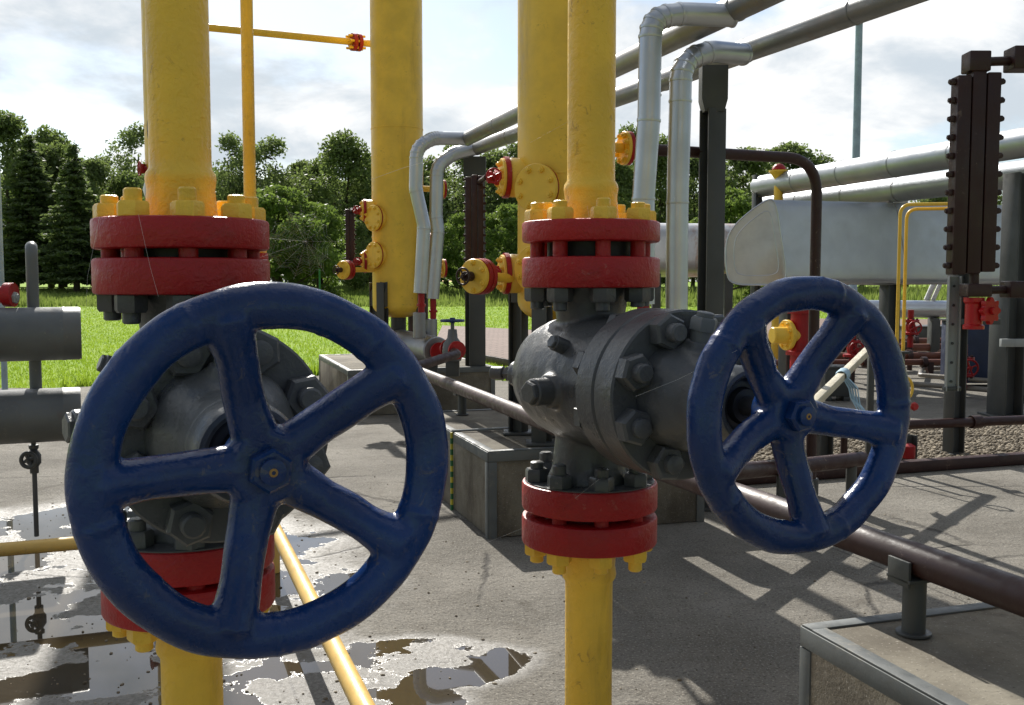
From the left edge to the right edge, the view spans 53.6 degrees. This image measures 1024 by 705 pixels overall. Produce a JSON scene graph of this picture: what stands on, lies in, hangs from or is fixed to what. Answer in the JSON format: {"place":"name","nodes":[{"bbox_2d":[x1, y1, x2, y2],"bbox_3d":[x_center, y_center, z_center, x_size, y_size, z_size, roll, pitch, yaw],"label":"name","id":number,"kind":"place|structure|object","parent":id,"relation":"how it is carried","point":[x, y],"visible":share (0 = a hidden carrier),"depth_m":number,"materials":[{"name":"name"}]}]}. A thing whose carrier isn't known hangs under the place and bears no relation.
{"place":"outdoors","nodes":[
{"label":"outdoors","id":0,"kind":"place"},
{"bbox_2d":[0,281,995,387],"bbox_3d":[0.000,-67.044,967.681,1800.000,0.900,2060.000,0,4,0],"label":"lawn","id":1,"kind":"structure","parent":0,"point":[45,286],"depth_m":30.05,"materials":[{"name":"plant"}]},
{"bbox_2d":[0,109,58,282],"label":"broadleaf tree","id":2,"kind":"object","parent":1,"relation":"on","point":[11,128],"visible":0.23,"depth_m":90.13,"materials":[{"name":"green plant"}]},
{"bbox_2d":[2,134,65,282],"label":"spruce tree","id":3,"kind":"object","parent":1,"relation":"on","point":[30,183],"visible":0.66,"depth_m":86.39,"materials":[{"name":"green plant"}]},
{"bbox_2d":[1,124,101,287],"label":"broadleaf tree","id":4,"kind":"object","parent":1,"relation":"on","point":[47,135],"visible":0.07,"depth_m":98.22,"materials":[{"name":"green plant"}]},
{"bbox_2d":[13,140,99,288],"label":"broadleaf tree","id":5,"kind":"object","parent":1,"relation":"on","point":[59,153],"visible":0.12,"depth_m":92.09,"materials":[{"name":"green plant"}]},
{"bbox_2d":[37,143,100,291],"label":"spruce tree","id":6,"kind":"object","parent":1,"relation":"on","point":[75,231],"visible":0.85,"depth_m":80.66,"materials":[{"name":"green plant"}]},
{"bbox_2d":[59,157,121,284],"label":"broadleaf tree","id":7,"kind":"object","parent":1,"relation":"on","point":[98,170],"visible":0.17,"depth_m":88.73,"materials":[{"name":"green plant"}]},
{"bbox_2d":[96,120,144,200],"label":"broadleaf tree","id":8,"kind":"object","parent":1,"relation":"on","point":[133,135],"visible":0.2,"depth_m":101.45,"materials":[{"name":"green plant"}]},
{"bbox_2d":[96,170,144,202],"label":"broadleaf tree","id":9,"kind":"object","parent":1,"relation":"on","point":[126,180],"visible":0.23,"depth_m":90.54,"materials":[{"name":"green plant"}]},
{"bbox_2d":[212,130,261,201],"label":"broadleaf tree","id":10,"kind":"object","parent":1,"relation":"on","point":[223,180],"visible":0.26,"depth_m":94.04,"materials":[{"name":"green plant"}]},
{"bbox_2d":[223,134,328,281],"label":"broadleaf tree","id":11,"kind":"object","parent":1,"relation":"on","point":[270,146],"visible":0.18,"depth_m":95.97,"materials":[{"name":"green plant"}]},
{"bbox_2d":[46,363,505,387],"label":"edge weeds","id":12,"kind":"object","parent":1,"relation":"on","point":[83,381],"visible":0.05,"depth_m":15.08,"materials":[{"name":"green plant"}]},
{"bbox_2d":[241,183,345,288],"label":"willow bush","id":13,"kind":"object","parent":1,"relation":"on","point":[278,199],"visible":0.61,"depth_m":63.81,"materials":[{"name":"green plant"}]},
{"bbox_2d":[283,155,342,283],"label":"broadleaf tree","id":14,"kind":"object","parent":1,"relation":"on","point":[313,167],"visible":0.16,"depth_m":95.88,"materials":[{"name":"green plant"}]},
{"bbox_2d":[269,203,358,297],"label":"willow bush","id":15,"kind":"object","parent":1,"relation":"on","point":[335,229],"visible":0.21,"depth_m":68.57,"materials":[{"name":"green plant"}]},
{"bbox_2d":[296,128,371,287],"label":"broadleaf tree","id":16,"kind":"object","parent":1,"relation":"on","point":[340,151],"visible":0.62,"depth_m":90.13,"materials":[{"name":"green plant"}]},
{"bbox_2d":[338,219,371,290],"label":"broadleaf tree","id":17,"kind":"object","parent":1,"relation":"on","point":[359,279],"visible":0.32,"depth_m":79.35,"materials":[{"name":"green plant"}]},
{"bbox_2d":[423,154,458,281],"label":"broadleaf tree","id":18,"kind":"object","parent":1,"relation":"on","point":[428,163],"visible":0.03,"depth_m":98.76,"materials":[{"name":"green plant"}]},
{"bbox_2d":[423,145,497,286],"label":"broadleaf tree","id":19,"kind":"object","parent":1,"relation":"on","point":[456,202],"visible":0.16,"depth_m":92.06,"materials":[{"name":"green plant"}]},
{"bbox_2d":[440,212,486,294],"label":"willow bush","id":20,"kind":"object","parent":1,"relation":"on","point":[454,225],"visible":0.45,"depth_m":72.79,"materials":[{"name":"green plant"}]},
{"bbox_2d":[443,148,517,267],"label":"broadleaf tree","id":21,"kind":"object","parent":1,"relation":"on","point":[490,156],"visible":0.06,"depth_m":95.52,"materials":[{"name":"green plant"}]},
{"bbox_2d":[437,325,530,366],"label":"paved path","id":22,"kind":"structure","parent":1,"relation":"on","point":[497,345],"depth_m":24.46,"materials":[{"name":"beige concrete"}]},
{"bbox_2d":[459,203,517,295],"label":"willow bush","id":23,"kind":"object","parent":1,"relation":"on","point":[502,236],"visible":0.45,"depth_m":68.19,"materials":[{"name":"green plant"}]},
{"bbox_2d":[485,142,517,252],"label":"broadleaf tree","id":24,"kind":"object","parent":1,"relation":"on","point":[511,149],"visible":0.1,"depth_m":93.89,"materials":[{"name":"green plant"}]},
{"bbox_2d":[16,283,998,306],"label":"tall weeds","id":25,"kind":"object","parent":1,"relation":"on","point":[51,297],"visible":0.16,"depth_m":66.86,"materials":[{"name":"green plant"}]},
{"bbox_2d":[615,159,661,222],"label":"broadleaf tree","id":26,"kind":"object","parent":1,"relation":"on","point":[623,178],"visible":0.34,"depth_m":86.22,"materials":[{"name":"green plant"}]},
{"bbox_2d":[628,133,697,283],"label":"broadleaf tree","id":27,"kind":"object","parent":1,"relation":"on","point":[661,185],"visible":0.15,"depth_m":88.55,"materials":[{"name":"green plant"}]},
{"bbox_2d":[651,223,734,316],"bbox_3d":[2.383,-1.172,19.692,4.570,2.670,1.102,-1,4,-8],"label":"silver tank","id":28,"kind":"object","parent":1,"relation":"on","point":[660,249],"visible":0.1,"depth_m":19.39,"materials":[{"name":"metal"}]},
{"bbox_2d":[663,158,736,286],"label":"broadleaf tree","id":29,"kind":"object","parent":1,"relation":"on","point":[694,169],"visible":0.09,"depth_m":93.24,"materials":[{"name":"green plant"}]},
{"bbox_2d":[688,186,763,297],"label":"willow bush","id":30,"kind":"object","parent":1,"relation":"on","point":[740,207],"visible":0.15,"depth_m":64.31,"materials":[{"name":"green plant"}]},
{"bbox_2d":[688,146,786,288],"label":"broadleaf tree","id":31,"kind":"object","parent":1,"relation":"on","point":[735,178],"visible":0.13,"depth_m":88.09,"materials":[{"name":"green plant"}]},
{"bbox_2d":[748,141,824,195],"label":"broadleaf tree","id":32,"kind":"object","parent":1,"relation":"on","point":[793,147],"visible":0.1,"depth_m":95.80,"materials":[{"name":"green plant"}]},
{"bbox_2d":[0,365,1023,704],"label":"concrete yard","id":33,"kind":"structure","parent":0,"point":[762,601],"depth_m":4.92,"materials":[{"name":"grey concrete"}]},
{"bbox_2d":[0,170,7,389],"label":"lamp mast","id":34,"kind":"object","parent":33,"relation":"on","point":[4,377],"visible":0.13,"depth_m":11.94,"materials":[{"name":"grey metal"}]},
{"bbox_2d":[19,443,41,536],"bbox_3d":[-2.857,0.806,6.043,0.110,0.602,0.136,0,4,0],"label":"drain cock","id":35,"kind":"object","parent":33,"relation":"on","point":[32,460],"visible":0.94,"depth_m":6.05,"materials":[{"name":"grey paint"}]},
{"bbox_2d":[0,387,80,444],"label":"grey pipe","id":36,"kind":"object","parent":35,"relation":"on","point":[31,415],"visible":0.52,"depth_m":5.83,"materials":[{"name":"metal"}]},
{"bbox_2d":[25,241,41,388],"bbox_3d":[-2.864,-0.223,6.069,0.068,0.881,0.222,-2,4,-25],"label":"vent pipe","id":37,"kind":"object","parent":36,"relation":"on","point":[32,294],"visible":0.81,"depth_m":5.97,"materials":[{"name":"grey metal"}]},
{"bbox_2d":[0,307,81,361],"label":"grey pipe","id":38,"kind":"object","parent":37,"relation":"attached to","point":[38,333],"visible":1,"depth_m":5.81,"materials":[{"name":"metal"}]},
{"bbox_2d":[0,283,19,306],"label":"flanged spool","id":39,"kind":"object","parent":38,"relation":"on","point":[9,294],"visible":1,"depth_m":5.85,"materials":[{"name":"red paint"}]},
{"bbox_2d":[137,0,147,197],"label":"gas separator","id":40,"kind":"object","parent":33,"relation":"on","point":[142,168],"visible":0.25,"depth_m":11.11,"materials":[{"name":"yellow paint"}]},
{"bbox_2d":[209,24,369,51],"bbox_3d":[-2.595,-3.744,11.902,2.431,0.227,0.210,-3,5,-34],"label":"bridge pipe","id":41,"kind":"object","parent":40,"relation":"attached to","point":[355,42],"visible":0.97,"depth_m":11.98,"materials":[{"name":"yellow metal"}]},
{"bbox_2d":[0,524,374,704],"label":"guard rail","id":42,"kind":"object","parent":33,"relation":"on","point":[353,686],"visible":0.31,"depth_m":4.36,"materials":[{"name":"yellow metal"}]},
{"bbox_2d":[101,562,274,704],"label":"gas pipe","id":43,"kind":"object","parent":33,"relation":"on","point":[188,678],"visible":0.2,"depth_m":1.85,"materials":[{"name":"yellow metal"}]},
{"bbox_2d":[240,0,267,259],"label":"bypass pipe","id":44,"kind":"object","parent":43,"relation":"attached to","point":[248,97],"visible":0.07,"depth_m":2.21,"materials":[{"name":"yellow metal"}]},
{"bbox_2d":[62,257,448,658],"bbox_3d":[-0.499,0.127,1.659,0.465,0.567,0.988,-2,4,-26],"label":"gate valve","id":45,"kind":"object","parent":43,"relation":"on","point":[206,423],"visible":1,"depth_m":1.26,"materials":[{"name":"grey paint"}]},
{"bbox_2d":[90,0,269,258],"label":"gas pipe","id":46,"kind":"object","parent":45,"relation":"on","point":[179,211],"visible":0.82,"depth_m":1.78,"materials":[{"name":"yellow metal"}]},
{"bbox_2d":[319,354,494,414],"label":"concrete plinth","id":47,"kind":"structure","parent":33,"relation":"on","point":[336,370],"depth_m":12.10,"materials":[{"name":"concrete"}]},
{"bbox_2d":[352,0,446,330],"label":"gas separator","id":48,"kind":"object","parent":47,"relation":"on","point":[388,219],"visible":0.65,"depth_m":11.62,"materials":[{"name":"yellow paint"}]},
{"bbox_2d":[344,208,355,261],"bbox_3d":[-1.880,-1.358,11.909,0.174,0.672,0.106,4,5,43],"label":"level gauge","id":49,"kind":"object","parent":48,"relation":"attached to","point":[350,234],"visible":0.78,"depth_m":11.91,"materials":[{"name":"red paint"}]},
{"bbox_2d":[333,260,369,279],"bbox_3d":[-1.830,-0.954,11.730,0.220,0.220,0.577,3,5,37],"label":"sampling tap","id":50,"kind":"object","parent":48,"relation":"attached to","point":[346,269],"visible":0.99,"depth_m":11.57,"materials":[{"name":"yellow paint"}]},
{"bbox_2d":[426,145,475,335],"bbox_3d":[-0.691,-1.280,11.822,0.660,2.371,0.186,-2,4,-23],"label":"insulated riser","id":51,"kind":"object","parent":48,"relation":"attached to","point":[440,164],"visible":0.91,"depth_m":11.68,"materials":[{"name":"metal"}]},
{"bbox_2d":[472,0,928,154],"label":"overhead pipe","id":52,"kind":"object","parent":51,"relation":"attached to","point":[837,17],"visible":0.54,"depth_m":6.25,"materials":[{"name":"metal"}]},
{"bbox_2d":[395,329,444,372],"bbox_3d":[-1.080,0.005,11.479,0.340,0.527,1.391,-2,4,-26],"label":"silver drum","id":53,"kind":"object","parent":47,"relation":"on","point":[428,346],"visible":0.41,"depth_m":10.99,"materials":[{"name":"metal"}]},
{"bbox_2d":[463,156,485,366],"bbox_3d":[-0.442,-0.818,12.173,0.360,3.020,0.360,0,4,0],"label":"rack post","id":54,"kind":"object","parent":33,"relation":"on","point":[475,329],"visible":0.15,"depth_m":12.11,"materials":[{"name":"grey metal"}]},
{"bbox_2d":[4,451,968,704],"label":"grit","id":55,"kind":"object","parent":33,"relation":"on","point":[326,698],"visible":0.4,"depth_m":4.39,"materials":[{"name":"gravel"}]},
{"bbox_2d":[443,409,704,538],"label":"concrete plinth","id":56,"kind":"structure","parent":33,"relation":"on","point":[490,467],"depth_m":6.44,"materials":[{"name":"concrete"}]},
{"bbox_2d":[450,427,507,509],"bbox_3d":[-0.190,0.700,6.928,0.479,0.730,0.021,-1,4,-18],"label":"earthing cable","id":57,"kind":"object","parent":56,"relation":"attached to","point":[451,464],"visible":0.91,"depth_m":6.86,"materials":[{"name":"grey paint"}]},
{"bbox_2d":[486,0,635,446],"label":"gas separator","id":58,"kind":"object","parent":56,"relation":"on","point":[535,170],"visible":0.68,"depth_m":6.28,"materials":[{"name":"yellow paint"}]},
{"bbox_2d":[463,174,485,260],"bbox_3d":[-0.189,-0.839,6.658,0.148,0.677,0.412,-2,4,-23],"label":"level gauge","id":59,"kind":"object","parent":58,"relation":"attached to","point":[474,227],"visible":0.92,"depth_m":6.78,"materials":[{"name":"red paint"}]},
{"bbox_2d":[456,258,514,293],"bbox_3d":[-0.133,-0.472,6.292,0.220,0.220,0.556,3,5,37],"label":"flanged nozzle","id":60,"kind":"object","parent":58,"relation":"attached to","point":[480,276],"visible":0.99,"depth_m":6.14,"materials":[{"name":"yellow paint"}]},
{"bbox_2d":[418,348,1023,639],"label":"brown pipe","id":61,"kind":"object","parent":56,"relation":"on","point":[914,568],"visible":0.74,"depth_m":2.91,"materials":[{"name":"metal"}]},
{"bbox_2d":[439,318,465,375],"bbox_3d":[-0.623,-0.059,10.622,0.260,0.611,0.265,-2,4,-26],"label":"plinth valve","id":62,"kind":"object","parent":61,"relation":"attached to","point":[452,340],"visible":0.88,"depth_m":10.56,"materials":[{"name":"grey paint"}]},
{"bbox_2d":[522,510,656,704],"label":"gas pipe","id":63,"kind":"object","parent":33,"relation":"on","point":[582,557],"visible":0.68,"depth_m":2.29,"materials":[{"name":"metal"}]},
{"bbox_2d":[489,256,910,553],"bbox_3d":[0.282,0.085,2.098,0.465,0.571,0.988,-2,4,-26],"label":"gate valve","id":64,"kind":"object","parent":63,"relation":"on","point":[588,366],"visible":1,"depth_m":1.88,"materials":[{"name":"grey paint"}]},
{"bbox_2d":[522,0,659,256],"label":"gas pipe","id":65,"kind":"object","parent":64,"relation":"on","point":[607,225],"visible":0.88,"depth_m":2.22,"materials":[{"name":"yellow metal"}]},
{"bbox_2d":[697,65,727,511],"bbox_3d":[1.338,-0.417,6.838,0.234,2.970,0.234,0,4,0],"label":"rack post","id":66,"kind":"object","parent":33,"relation":"on","point":[713,92],"visible":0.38,"depth_m":6.75,"materials":[{"name":"grey metal"}]},
{"bbox_2d":[658,144,821,495],"bbox_3d":[1.493,-0.174,7.012,1.529,2.453,0.110,-1,4,-20],"label":"brown pipe","id":67,"kind":"object","parent":33,"relation":"on","point":[807,166],"visible":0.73,"depth_m":7.16,"materials":[{"name":"brown metal"}]},
{"bbox_2d":[750,175,761,293],"bbox_3d":[4.172,-1.346,17.348,0.208,3.347,0.208,0,4,0],"label":"steel post","id":68,"kind":"object","parent":33,"relation":"on","point":[756,200],"visible":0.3,"depth_m":17.26,"materials":[{"name":"metal"}]},
{"bbox_2d":[750,127,1023,196],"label":"insulated pipe","id":69,"kind":"object","parent":68,"relation":"attached to","point":[911,161],"visible":0.85,"depth_m":14.40,"materials":[{"name":"grey metal"}]},
{"bbox_2d":[769,163,787,368],"bbox_3d":[4.378,-1.368,16.745,0.320,3.475,0.320,0,4,0],"label":"vent post","id":70,"kind":"object","parent":33,"relation":"on","point":[777,170],"visible":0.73,"depth_m":16.61,"materials":[{"name":"yellow metal"}]},
{"bbox_2d":[768,310,808,367],"bbox_3d":[3.991,-0.082,14.521,0.640,1.222,0.434,0,4,0],"label":"red manifold","id":71,"kind":"object","parent":33,"relation":"on","point":[791,335],"visible":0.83,"depth_m":14.39,"materials":[{"name":"paint"}]},
{"bbox_2d":[736,452,867,492],"bbox_3d":[1.598,0.834,6.137,2.067,0.574,0.204,-4,6,-45],"label":"brown pipe","id":72,"kind":"object","parent":33,"relation":"on","point":[850,463],"visible":0.41,"depth_m":6.53,"materials":[{"name":"brown metal"}]},
{"bbox_2d":[776,347,874,497],"bbox_3d":[2.329,0.516,7.353,0.079,1.038,3.007,2,5,30],"label":"leaning bar","id":73,"kind":"object","parent":33,"relation":"on","point":[828,389],"visible":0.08,"depth_m":7.82,"materials":[{"name":"beige paint"}]},
{"bbox_2d":[835,368,865,410],"bbox_3d":[2.537,0.293,7.559,0.248,0.352,0.119,2,5,30],"label":"cloth tie","id":74,"kind":"object","parent":73,"relation":"attached to","point":[850,384],"visible":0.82,"depth_m":7.53,"materials":[{"name":"blue fabric"}]},
{"bbox_2d":[818,364,850,400],"bbox_3d":[4.211,0.394,13.261,0.360,0.450,0.360,0,4,0],"label":"equipment box","id":75,"kind":"object","parent":33,"relation":"on","point":[841,392],"visible":0.46,"depth_m":13.10,"materials":[{"name":"grey paint"}]},
{"bbox_2d":[843,336,863,381],"bbox_3d":[5.218,0.050,15.497,0.280,0.822,0.369,0,4,0],"label":"pipe valve","id":76,"kind":"object","parent":33,"relation":"on","point":[852,348],"visible":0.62,"depth_m":15.45,"materials":[{"name":"red paint"}]},
{"bbox_2d":[768,336,940,373],"bbox_3d":[7.879,0.029,18.104,11.350,0.498,3.488,0,4,-2],"label":"pipe bundle","id":77,"kind":"object","parent":33,"relation":"on","point":[928,361],"visible":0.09,"depth_m":17.17,"materials":[{"name":"paint"}]},
{"bbox_2d":[725,199,1001,376],"bbox_3d":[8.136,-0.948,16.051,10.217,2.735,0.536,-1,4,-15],"label":"silver tank","id":78,"kind":"object","parent":33,"relation":"on","point":[767,241],"visible":0.52,"depth_m":14.93,"materials":[{"name":"metal"}]},
{"bbox_2d":[735,452,1023,484],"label":"pipe","id":79,"kind":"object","parent":33,"relation":"on","point":[956,462],"depth_m":8.29,"materials":[{"name":"brown metal"}]},
{"bbox_2d":[827,300,946,351],"bbox_3d":[7.752,-0.372,18.720,4.034,1.208,0.320,-1,4,-9],"label":"pipe","id":80,"kind":"object","parent":33,"relation":"on","point":[933,312],"visible":0.17,"depth_m":18.57,"materials":[{"name":"metal"}]},
{"bbox_2d":[799,602,1023,704],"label":"concrete plinth","id":81,"kind":"structure","parent":33,"relation":"on","point":[969,654],"depth_m":2.82,"materials":[{"name":"concrete"}]},
{"bbox_2d":[905,310,921,369],"bbox_3d":[6.925,-0.212,17.584,0.280,1.051,0.369,0,4,0],"label":"pipe valve","id":82,"kind":"object","parent":33,"relation":"on","point":[911,327],"visible":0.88,"depth_m":17.55,"materials":[{"name":"red paint"}]},
{"bbox_2d":[918,366,986,382],"bbox_3d":[7.433,0.364,15.795,2.085,0.154,3.697,2,5,27],"label":"ground pipe","id":83,"kind":"object","parent":33,"relation":"on","point":[941,376],"visible":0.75,"depth_m":15.25,"materials":[{"name":"metal"}]},
{"bbox_2d":[939,318,988,382],"bbox_3d":[6.910,-0.002,15.037,0.954,0.990,0.530,0,4,0],"label":"equipment box","id":84,"kind":"object","parent":33,"relation":"on","point":[978,342],"visible":0.1,"depth_m":14.79,"materials":[{"name":"blue paint"}]},
{"bbox_2d":[977,294,1023,416],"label":"steel post","id":85,"kind":"object","parent":33,"relation":"on","point":[1005,387],"visible":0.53,"depth_m":11.60,"materials":[{"name":"grey metal"}]},
{"bbox_2d":[999,172,1023,403],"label":"steel post","id":86,"kind":"object","parent":33,"relation":"on","point":[1012,248],"visible":0.29,"depth_m":12.89,"materials":[{"name":"grey metal"}]},
{"bbox_2d":[762,159,1023,201],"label":"insulated pipe","id":87,"kind":"object","parent":86,"relation":"on","point":[929,185],"visible":0.45,"depth_m":14.92,"materials":[{"name":"grey metal"}]},
{"bbox_2d":[0,0,1023,280],"label":"sky","id":88,"kind":"structure","parent":0,"point":[73,67],"materials":[{"name":"white"}]},
{"bbox_2d":[463,0,784,145],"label":"overhead pipe","id":89,"kind":"object","parent":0,"point":[675,38],"visible":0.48,"depth_m":6.46,"materials":[{"name":"metal"}]},
{"bbox_2d":[409,131,468,338],"bbox_3d":[-0.773,-1.279,10.956,0.701,2.240,0.191,-2,5,-30],"label":"insulated riser","id":90,"kind":"object","parent":89,"relation":"attached to","point":[421,145],"visible":0.98,"depth_m":10.79,"materials":[{"name":"metal"}]},
{"bbox_2d":[631,1,737,308],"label":"insulated riser","id":91,"kind":"object","parent":89,"relation":"attached to","point":[656,22],"visible":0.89,"depth_m":5.66,"materials":[{"name":"metal"}]},
{"bbox_2d":[666,40,752,308],"bbox_3d":[1.239,-0.939,6.380,0.653,2.068,0.181,-3,5,-35],"label":"insulated riser","id":92,"kind":"object","parent":89,"relation":"attached to","point":[687,62],"visible":0.92,"depth_m":6.20,"materials":[{"name":"metal"}]},
{"bbox_2d":[767,318,941,351],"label":"paved yard","id":93,"kind":"structure","parent":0,"point":[923,321],"depth_m":37.08,"materials":[{"name":"beige concrete"}]},
{"bbox_2d":[849,24,862,290],"bbox_3d":[9.306,-4.862,25.186,1.780,9.260,0.260,0,4,0],"label":"lamp post","id":94,"kind":"object","parent":93,"relation":"on","point":[857,94],"depth_m":25.01,"materials":[{"name":"grey metal"}]},
{"bbox_2d":[750,425,1023,460],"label":"gravel","id":95,"kind":"structure","parent":0,"point":[973,440],"depth_m":9.58,"materials":[{"name":"grey gravel"}]},
{"bbox_2d":[817,434,833,455],"bbox_3d":[2.608,0.798,8.527,0.340,0.309,0.208,0,4,0],"label":"steel post","id":96,"kind":"object","parent":95,"relation":"on","point":[824,444],"visible":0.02,"depth_m":8.52,"materials":[{"name":"grey metal"}]},
{"bbox_2d":[901,434,917,459],"bbox_3d":[3.380,0.826,8.647,0.192,0.237,0.256,0,4,0],"label":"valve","id":97,"kind":"object","parent":95,"relation":"on","point":[910,451],"visible":0.34,"depth_m":8.55,"materials":[{"name":"red paint"}]},
{"bbox_2d":[895,202,947,361],"bbox_3d":[3.517,-0.158,8.602,0.532,2.207,0.120,1,4,11],"label":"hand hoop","id":98,"kind":"object","parent":95,"relation":"on","point":[903,351],"visible":0.73,"depth_m":8.58,"materials":[{"name":"yellow paint"}]},
{"bbox_2d":[840,415,1023,453],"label":"barrier rail","id":99,"kind":"object","parent":95,"relation":"on","point":[975,421],"visible":0.45,"depth_m":8.98,"materials":[{"name":"brown metal"}]},
{"bbox_2d":[937,274,1000,455],"bbox_3d":[4.076,0.059,9.027,0.453,1.713,0.208,0,4,0],"label":"steel post","id":100,"kind":"object","parent":95,"relation":"on","point":[953,439],"visible":0.4,"depth_m":9.03,"materials":[{"name":"grey metal"}]},
{"bbox_2d":[942,45,1023,297],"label":"level gauge","id":101,"kind":"object","parent":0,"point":[974,155],"visible":1,"depth_m":2.85,"materials":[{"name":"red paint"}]},
{"bbox_2d":[942,276,961,390],"bbox_3d":[1.299,-0.055,2.981,0.050,0.337,0.025,0,4,0],"label":"gauge scale","id":102,"kind":"object","parent":101,"relation":"attached to","point":[952,345],"visible":1,"depth_m":2.98,"materials":[{"name":"grey paint"}]},
{"bbox_2d":[962,297,1000,328],"bbox_3d":[1.338,-0.113,2.894,0.079,0.092,0.088,-3,5,-37],"label":"drain valve","id":103,"kind":"object","parent":101,"relation":"attached to","point":[979,311],"visible":1,"depth_m":2.88,"materials":[{"name":"red paint"}]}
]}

